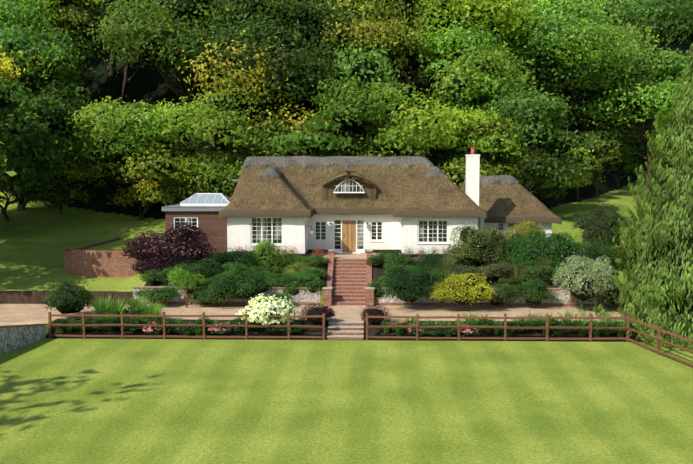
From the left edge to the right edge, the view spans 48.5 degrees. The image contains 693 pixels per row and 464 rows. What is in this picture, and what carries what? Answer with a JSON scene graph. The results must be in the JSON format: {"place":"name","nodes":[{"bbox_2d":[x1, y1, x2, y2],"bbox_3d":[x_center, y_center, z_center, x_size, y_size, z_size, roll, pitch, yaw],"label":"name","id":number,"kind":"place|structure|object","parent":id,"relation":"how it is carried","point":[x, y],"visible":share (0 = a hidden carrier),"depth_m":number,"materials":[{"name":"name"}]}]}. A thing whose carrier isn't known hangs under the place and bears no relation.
{"place":"outdoors","nodes":[
{"label":"outdoors","id":0,"kind":"place"},
{"bbox_2d":[0,0,692,463],"bbox_3d":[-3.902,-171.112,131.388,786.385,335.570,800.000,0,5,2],"label":"ground","id":1,"kind":"structure","parent":0,"point":[226,400],"depth_m":27.87,"materials":[{"name":"green plant"}]},
{"bbox_2d":[0,324,45,353],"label":"drive wall","id":2,"kind":"structure","parent":1,"relation":"on","point":[12,337],"depth_m":32.95,"materials":[{"name":"stone"}]},
{"bbox_2d":[0,291,132,303],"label":"sleeper wall","id":3,"kind":"structure","parent":1,"relation":"on","point":[21,297],"depth_m":40.30,"materials":[{"name":"brown wood"}]},
{"bbox_2d":[64,237,142,276],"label":"curved brick wall","id":4,"kind":"structure","parent":1,"relation":"on","point":[80,261],"depth_m":43.70,"materials":[{"name":"brick"}]},
{"bbox_2d":[84,240,134,249],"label":"terrace lawn","id":5,"kind":"structure","parent":1,"relation":"on","point":[115,245],"depth_m":50.49,"materials":[{"name":"green plant"}]},
{"bbox_2d":[327,320,363,339],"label":"steps","id":6,"kind":"structure","parent":1,"relation":"on","point":[345,329],"depth_m":35.00,"materials":[{"name":"stone"}]},
{"bbox_2d":[0,0,692,335],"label":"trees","id":7,"kind":"object","parent":1,"relation":"on","point":[356,69],"visible":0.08,"depth_m":55.66,"materials":[{"name":"green plant"}]},
{"bbox_2d":[0,0,692,220],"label":"woods","id":8,"kind":"object","parent":1,"relation":"on","point":[549,15],"depth_m":60.66,"materials":[{"name":"green plant"}]},
{"bbox_2d":[198,257,495,261],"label":"wall","id":9,"kind":"structure","parent":1,"relation":"on","point":[406,261],"depth_m":43.51,"materials":[{"name":"brick"}]},
{"bbox_2d":[322,250,374,305],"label":"steps","id":10,"kind":"structure","parent":1,"relation":"on","point":[348,280],"depth_m":41.48,"materials":[{"name":"brick"}]},
{"bbox_2d":[161,147,551,256],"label":"house","id":11,"kind":"structure","parent":1,"relation":"on","point":[353,234],"depth_m":45.76,"materials":[{"name":"white paint"}]},
{"bbox_2d":[219,165,561,224],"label":"thatch roof","id":12,"kind":"structure","parent":11,"relation":"on","point":[296,191],"depth_m":46.80,"materials":[{"name":"brown wicker"}]},
{"bbox_2d":[322,171,375,200],"bbox_3d":[0.164,-2.735,46.992,3.300,1.999,1.400,0,5,2],"label":"dormer","id":13,"kind":"object","parent":12,"relation":"attached to","point":[330,185],"visible":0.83,"depth_m":46.81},
{"bbox_2d":[333,179,364,192],"bbox_3d":[0.154,-2.785,46.597,1.900,0.860,0.120,0,5,2],"label":"eyebrow window","id":14,"kind":"structure","parent":12,"relation":"in","point":[349,186],"depth_m":46.61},
{"bbox_2d":[242,156,518,185],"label":"roof ridge","id":15,"kind":"structure","parent":12,"relation":"on","point":[350,161],"depth_m":49.12,"materials":[{"name":"grey wicker"}]},
{"bbox_2d":[42,43,692,351],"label":"garden","id":16,"kind":"object","parent":1,"relation":"on","point":[636,298],"depth_m":37.40,"materials":[{"name":"green plant"}]},
{"bbox_2d":[48,312,692,365],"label":"fence","id":17,"kind":"object","parent":1,"relation":"on","point":[417,327],"visible":0.9,"depth_m":34.31,"materials":[{"name":"brown wood"}]},
{"bbox_2d":[133,286,648,306],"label":"wall","id":18,"kind":"structure","parent":1,"relation":"on","point":[308,297],"depth_m":39.80,"materials":[{"name":"stone"}]}
]}

